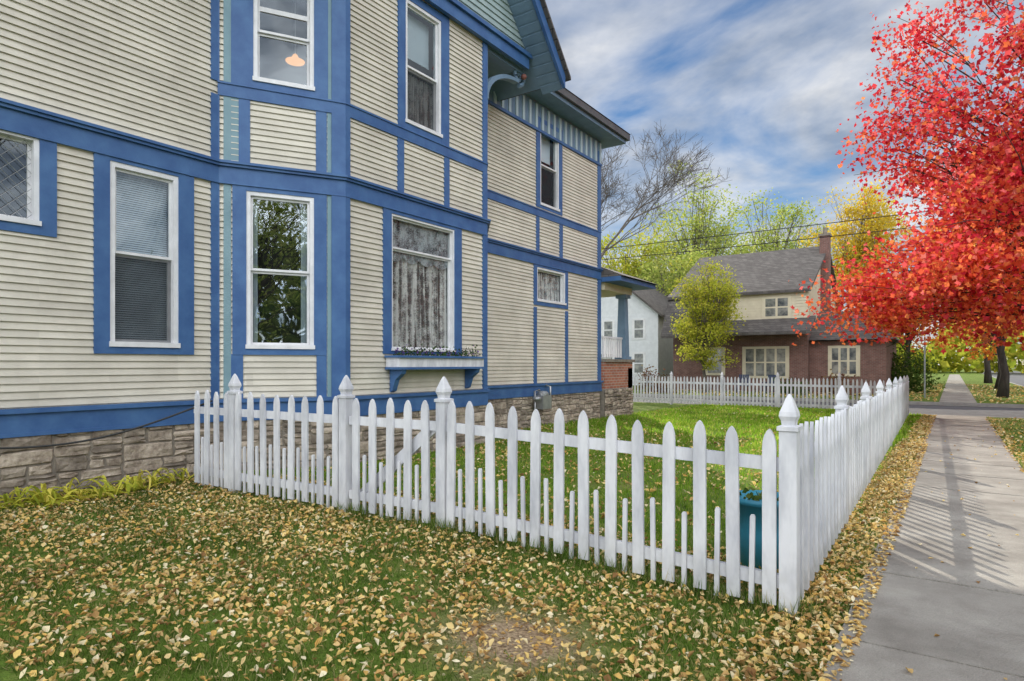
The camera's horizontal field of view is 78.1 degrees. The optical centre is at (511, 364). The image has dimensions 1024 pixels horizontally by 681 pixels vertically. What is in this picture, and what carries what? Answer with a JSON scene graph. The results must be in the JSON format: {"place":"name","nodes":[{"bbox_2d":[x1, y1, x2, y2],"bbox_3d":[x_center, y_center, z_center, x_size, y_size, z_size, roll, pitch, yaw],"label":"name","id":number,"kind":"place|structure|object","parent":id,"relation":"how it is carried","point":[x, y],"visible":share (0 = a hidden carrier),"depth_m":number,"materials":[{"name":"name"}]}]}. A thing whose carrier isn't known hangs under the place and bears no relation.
{"place":"outdoors","nodes":[
{"label":"outdoors","id":0,"kind":"place"},
{"bbox_2d":[0,402,1023,680],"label":"lawn","id":1,"kind":"structure","parent":0,"point":[488,630],"depth_m":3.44,"materials":[{"name":"plant"}]},
{"bbox_2d":[0,485,67,508],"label":"hosta plant","id":2,"kind":"object","parent":1,"relation":"on","point":[5,496],"visible":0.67,"depth_m":5.85,"materials":[{"name":"yellow plant"}]},
{"bbox_2d":[0,478,98,509],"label":"hosta plant","id":3,"kind":"object","parent":1,"relation":"on","point":[47,495],"visible":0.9,"depth_m":5.89,"materials":[{"name":"yellow plant"}]},
{"bbox_2d":[39,475,141,502],"bbox_3d":[-4.157,1.205,6.263,0.812,0.220,0.765,0,0,-17],"label":"hosta plant","id":4,"kind":"object","parent":1,"relation":"on","point":[99,492],"visible":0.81,"depth_m":6.21,"materials":[{"name":"yellow plant"}]},
{"bbox_2d":[77,470,169,498],"bbox_3d":[-3.987,1.212,6.501,0.602,0.207,0.907,0,0,35],"label":"hosta plant","id":5,"kind":"object","parent":1,"relation":"on","point":[136,481],"visible":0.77,"depth_m":6.57,"materials":[{"name":"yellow plant"}]},
{"bbox_2d":[136,468,200,485],"bbox_3d":[-3.736,1.220,6.980,0.566,0.189,0.659,0,0,11],"label":"hosta plant","id":6,"kind":"object","parent":1,"relation":"on","point":[171,476],"visible":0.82,"depth_m":7.05,"materials":[{"name":"green plant"}]},
{"bbox_2d":[194,374,354,513],"bbox_3d":[-2.469,0.790,6.292,2.426,1.390,0.119,0,0,32],"label":"picket fence","id":7,"kind":"object","parent":1,"relation":"on","point":[232,411],"visible":1,"depth_m":6.14,"materials":[{"name":"white paint"}]},
{"bbox_2d":[0,400,212,448],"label":"cable","id":8,"kind":"object","parent":7,"relation":"attached to","point":[67,443],"visible":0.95,"depth_m":6.41,"materials":[{"name":"black rubber"}]},
{"bbox_2d":[0,404,1023,680],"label":"fallen leaves","id":9,"kind":"object","parent":1,"relation":"on","point":[884,486],"visible":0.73,"depth_m":3.71,"materials":[{"name":"yellow plant"}]},
{"bbox_2d":[434,376,801,615],"bbox_3d":[0.506,0.825,4.308,2.711,1.460,0.115,0,0,36],"label":"picket fence","id":10,"kind":"object","parent":1,"relation":"on","point":[785,580],"visible":0.94,"depth_m":4.04,"materials":[{"name":"white paint"}]},
{"bbox_2d":[349,398,435,523],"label":"picket gate","id":11,"kind":"structure","parent":10,"relation":"attached to","point":[403,457],"depth_m":5.33,"materials":[{"name":"white paint"}]},
{"bbox_2d":[739,480,778,568],"bbox_3d":[1.745,1.107,4.417,0.430,0.604,0.430,0,0,35],"label":"planter bucket","id":12,"kind":"object","parent":1,"relation":"on","point":[750,502],"visible":0.4,"depth_m":4.29,"materials":[{"name":"teal plastic"}]},
{"bbox_2d":[631,371,893,408],"bbox_3d":[8.267,0.951,22.195,9.437,1.391,0.159,0,0,35],"label":"picket fence","id":13,"kind":"object","parent":1,"relation":"on","point":[776,385],"visible":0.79,"depth_m":22.26,"materials":[{"name":"white paint"}]},
{"bbox_2d":[799,375,908,599],"bbox_3d":[6.885,0.948,11.522,0.116,1.528,19.061,0,0,34],"label":"picket fence","id":14,"kind":"object","parent":1,"relation":"on","point":[848,449],"visible":0.98,"depth_m":5.12,"materials":[{"name":"white paint"}]},
{"bbox_2d":[788,0,1023,353],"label":"maple tree","id":15,"kind":"object","parent":1,"relation":"on","point":[984,199],"visible":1,"depth_m":14.96,"materials":[{"name":"red plant"}]},
{"bbox_2d":[602,225,932,259],"bbox_3d":[12.183,-6.145,30.524,75.001,0.638,0.036,0,0,35],"label":"power line","id":16,"kind":"object","parent":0,"point":[763,243],"visible":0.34,"depth_m":30.43,"materials":[{"name":"black rubber"}]},
{"bbox_2d":[602,209,943,248],"bbox_3d":[12.412,-6.845,30.852,75.001,0.638,0.036,0,0,35],"label":"power line","id":17,"kind":"object","parent":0,"point":[766,230],"visible":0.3,"depth_m":30.77,"materials":[{"name":"black rubber"}]},
{"bbox_2d":[545,0,1023,364],"label":"sky","id":18,"kind":"structure","parent":0,"point":[769,84],"materials":[{"name":"blue"}]},
{"bbox_2d":[633,365,1023,417],"bbox_3d":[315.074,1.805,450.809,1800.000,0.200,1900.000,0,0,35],"label":"road","id":19,"kind":"structure","parent":0,"point":[1016,377],"depth_m":24.46,"materials":[{"name":"grey asphalt"}]},
{"bbox_2d":[0,0,657,502],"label":"victorian house","id":20,"kind":"structure","parent":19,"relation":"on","point":[298,200],"depth_m":8.28,"materials":[{"name":"blue paint"}]},
{"bbox_2d":[0,130,56,237],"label":"window","id":21,"kind":"structure","parent":20,"relation":"in","point":[28,165],"depth_m":6.33,"materials":[{"name":"grey glass"}]},
{"bbox_2d":[93,152,193,354],"bbox_3d":[-4.333,-1.196,7.281,0.555,2.158,1.074,0,0,35],"label":"window","id":22,"kind":"structure","parent":20,"relation":"in","point":[143,241],"depth_m":7.22,"materials":[{"name":"blue paint"}]},
{"bbox_2d":[232,184,326,354],"bbox_3d":[-3.083,-1.199,8.364,0.555,2.153,1.145,0,0,65],"label":"window","id":23,"kind":"structure","parent":20,"relation":"in","point":[279,237],"depth_m":8.33,"materials":[{"name":"blue paint"}]},
{"bbox_2d":[231,0,327,98],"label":"window","id":24,"kind":"structure","parent":20,"relation":"in","point":[281,45],"depth_m":8.32,"materials":[{"name":"blue paint"}]},
{"bbox_2d":[382,207,461,354],"bbox_3d":[-1.546,-1.215,9.907,0.555,2.121,1.755,0,0,35],"label":"window","id":25,"kind":"structure","parent":20,"relation":"in","point":[422,261],"depth_m":9.96,"materials":[{"name":"blue paint"}]},
{"bbox_2d":[399,0,448,145],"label":"window","id":26,"kind":"structure","parent":20,"relation":"in","point":[423,30],"depth_m":9.94,"materials":[{"name":"white glass"}]},
{"bbox_2d":[384,344,486,391],"bbox_3d":[-1.126,0.035,9.796,0.310,0.732,2.017,0,0,35],"label":"flower box","id":27,"kind":"object","parent":20,"relation":"attached to","point":[399,364],"visible":1,"depth_m":9.51,"materials":[{"name":"white paint"}]},
{"bbox_2d":[532,384,550,409],"bbox_3d":[0.676,0.943,14.055,0.284,1.024,0.778,0,0,27],"label":"gas meter","id":28,"kind":"object","parent":20,"relation":"attached to","point":[541,399],"visible":0.94,"depth_m":13.94,"materials":[{"name":"metal"}]},
{"bbox_2d":[536,116,562,215],"bbox_3d":[0.670,-4.576,14.789,0.555,2.042,1.143,0,0,35],"label":"window","id":29,"kind":"structure","parent":20,"relation":"in","point":[549,154],"depth_m":14.94,"materials":[{"name":"blue paint"}]},
{"bbox_2d":[533,264,567,308],"bbox_3d":[0.718,-1.807,14.857,0.555,0.936,1.519,0,0,35],"label":"window","id":30,"kind":"structure","parent":20,"relation":"in","point":[550,285],"depth_m":14.90,"materials":[{"name":"blue paint"}]},
{"bbox_2d":[633,371,1023,417],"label":"kerb","id":31,"kind":"structure","parent":19,"relation":"on","point":[966,404],"depth_m":26.14,"materials":[{"name":"concrete"}]},
{"bbox_2d":[889,323,1023,372],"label":"distant trees","id":32,"kind":"object","parent":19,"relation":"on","point":[953,363],"visible":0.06,"depth_m":115.48,"materials":[{"name":"yellow plant"}]},
{"bbox_2d":[633,369,1023,403],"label":"lawn","id":33,"kind":"structure","parent":0,"point":[972,378],"depth_m":36.58,"materials":[{"name":"plant"}]},
{"bbox_2d":[601,285,672,384],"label":"white house","id":34,"kind":"structure","parent":33,"relation":"on","point":[649,345],"depth_m":47.16,"materials":[{"name":"grey wood"}]},
{"bbox_2d":[601,352,614,358],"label":"window","id":35,"kind":"structure","parent":34,"relation":"in","point":[606,357],"depth_m":48.53,"materials":[{"name":"white"}]},
{"bbox_2d":[602,319,614,339],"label":"window","id":36,"kind":"structure","parent":34,"relation":"in","point":[608,326],"depth_m":48.44,"materials":[{"name":"white glass"}]},
{"bbox_2d":[632,318,645,339],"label":"window","id":37,"kind":"structure","parent":34,"relation":"in","point":[638,324],"depth_m":46.98,"materials":[{"name":"white glass"}]},
{"bbox_2d":[632,352,645,374],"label":"window","id":38,"kind":"structure","parent":34,"relation":"in","point":[640,357],"depth_m":47.03,"materials":[{"name":"white glass"}]},
{"bbox_2d":[601,214,689,282],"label":"tall tree","id":39,"kind":"object","parent":33,"relation":"on","point":[626,266],"visible":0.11,"depth_m":62.84,"materials":[{"name":"green plant"}]},
{"bbox_2d":[636,365,685,392],"bbox_3d":[8.105,0.813,35.226,2.984,1.643,2.308,0,0,35],"label":"shrub","id":40,"kind":"object","parent":33,"relation":"on","point":[645,374],"visible":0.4,"depth_m":35.28,"materials":[{"name":"green plant"}]},
{"bbox_2d":[601,122,730,258],"bbox_3d":[7.088,-6.725,40.828,13.259,16.620,9.645,0,0,35],"label":"bare tree","id":41,"kind":"object","parent":33,"relation":"on","point":[668,182],"visible":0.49,"depth_m":39.98,"materials":[{"name":"grey plant"}]},
{"bbox_2d":[631,228,719,294],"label":"tall tree","id":42,"kind":"object","parent":33,"relation":"on","point":[656,276],"visible":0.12,"depth_m":55.61,"materials":[{"name":"green plant"}]},
{"bbox_2d":[629,162,763,281],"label":"tall tree","id":43,"kind":"object","parent":33,"relation":"on","point":[699,233],"visible":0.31,"depth_m":68.17,"materials":[{"name":"green plant"}]},
{"bbox_2d":[665,255,747,392],"bbox_3d":[10.317,-2.104,33.941,4.232,7.548,5.259,0,0,35],"label":"tree","id":44,"kind":"object","parent":33,"relation":"on","point":[708,324],"visible":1,"depth_m":33.56,"materials":[{"name":"green plant"}]},
{"bbox_2d":[736,374,748,391],"bbox_3d":[12.956,1.065,35.322,0.760,1.000,0.830,0,0,23],"label":"garden chair","id":45,"kind":"object","parent":33,"relation":"on","point":[743,376],"visible":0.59,"depth_m":35.59,"materials":[{"name":"white wood"}]},
{"bbox_2d":[762,375,775,393],"bbox_3d":[14.071,1.065,34.421,0.830,1.000,0.760,0,0,-44],"label":"garden chair","id":46,"kind":"object","parent":33,"relation":"on","point":[770,376],"visible":0.38,"depth_m":34.68,"materials":[{"name":"blue wood"}]},
{"bbox_2d":[713,188,843,295],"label":"tall tree","id":47,"kind":"object","parent":33,"relation":"on","point":[776,237],"visible":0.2,"depth_m":71.07,"materials":[{"name":"green plant"}]},
{"bbox_2d":[661,228,902,393],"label":"brick house","id":48,"kind":"structure","parent":33,"relation":"on","point":[767,336],"depth_m":36.30,"materials":[{"name":"brown"}]},
{"bbox_2d":[705,347,724,374],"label":"window","id":49,"kind":"structure","parent":48,"relation":"in","point":[721,368],"depth_m":37.69,"materials":[{"name":"yellow"}]},
{"bbox_2d":[742,346,788,378],"bbox_3d":[14.522,-0.120,36.189,2.556,1.830,0.076,0,0,35],"label":"window","id":50,"kind":"structure","parent":48,"relation":"in","point":[762,361],"depth_m":36.16,"materials":[{"name":"yellow"}]},
{"bbox_2d":[762,295,791,318],"bbox_3d":[15.003,-3.245,35.792,1.597,1.280,0.076,0,0,35],"label":"window","id":51,"kind":"structure","parent":48,"relation":"in","point":[773,307],"depth_m":35.77,"materials":[{"name":"yellow"}]},
{"bbox_2d":[828,345,859,375],"bbox_3d":[18.096,-0.195,34.423,1.570,1.680,0.076,0,0,35],"label":"window","id":52,"kind":"structure","parent":48,"relation":"in","point":[839,357],"depth_m":34.37,"materials":[{"name":"yellow"}]},
{"bbox_2d":[773,374,809,394],"bbox_3d":[14.940,1.056,33.510,2.092,1.156,2.148,0,0,35],"label":"shrub","id":53,"kind":"object","parent":33,"relation":"on","point":[792,387],"visible":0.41,"depth_m":33.16,"materials":[{"name":"green plant"}]},
{"bbox_2d":[642,383,1023,402],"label":"fallen leaves","id":54,"kind":"object","parent":33,"relation":"on","point":[978,391],"visible":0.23,"depth_m":32.96,"materials":[{"name":"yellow plant"}]},
{"bbox_2d":[808,367,859,395],"bbox_3d":[16.647,0.889,32.456,2.469,1.492,1.815,0,0,35],"label":"shrub","id":55,"kind":"object","parent":33,"relation":"on","point":[842,379],"visible":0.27,"depth_m":32.33,"materials":[{"name":"green plant"}]},
{"bbox_2d":[797,178,914,326],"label":"yellow tree","id":56,"kind":"object","parent":33,"relation":"on","point":[880,224],"visible":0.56,"depth_m":49.29,"materials":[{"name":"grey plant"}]},
{"bbox_2d":[869,263,954,366],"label":"street tree","id":57,"kind":"object","parent":33,"relation":"on","point":[906,335],"visible":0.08,"depth_m":51.64,"materials":[{"name":"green plant"}]},
{"bbox_2d":[890,342,949,392],"bbox_3d":[22.545,0.062,36.644,4.272,3.189,4.428,0,0,-44],"label":"shrub","id":58,"kind":"object","parent":33,"relation":"on","point":[899,370],"visible":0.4,"depth_m":35.75,"materials":[{"name":"green plant"}]},
{"bbox_2d":[924,341,925,397],"bbox_3d":[19.436,0.235,29.729,0.404,2.660,0.068,0,0,-40],"label":"sign post","id":59,"kind":"object","parent":33,"relation":"on","point":[925,370],"visible":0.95,"depth_m":29.70,"materials":[{"name":"metal"}]},
{"bbox_2d":[881,210,1023,397],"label":"street tree","id":60,"kind":"object","parent":33,"relation":"on","point":[1003,385],"visible":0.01,"depth_m":29.77,"materials":[{"name":"red plant"}]},
{"bbox_2d":[940,260,1021,388],"bbox_3d":[30.342,-4.099,39.584,7.970,11.635,9.283,0,0,35],"label":"street tree","id":61,"kind":"object","parent":33,"relation":"on","point":[987,352],"visible":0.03,"depth_m":39.59,"materials":[{"name":"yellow plant"}]},
{"bbox_2d":[949,291,1021,382],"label":"street tree","id":62,"kind":"object","parent":33,"relation":"on","point":[987,374],"visible":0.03,"depth_m":52.55,"materials":[{"name":"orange plant"}]},
{"bbox_2d":[823,374,1023,680],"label":"sidewalk","id":63,"kind":"structure","parent":0,"point":[978,628],"depth_m":4.18,"materials":[{"name":"concrete"}]}
]}

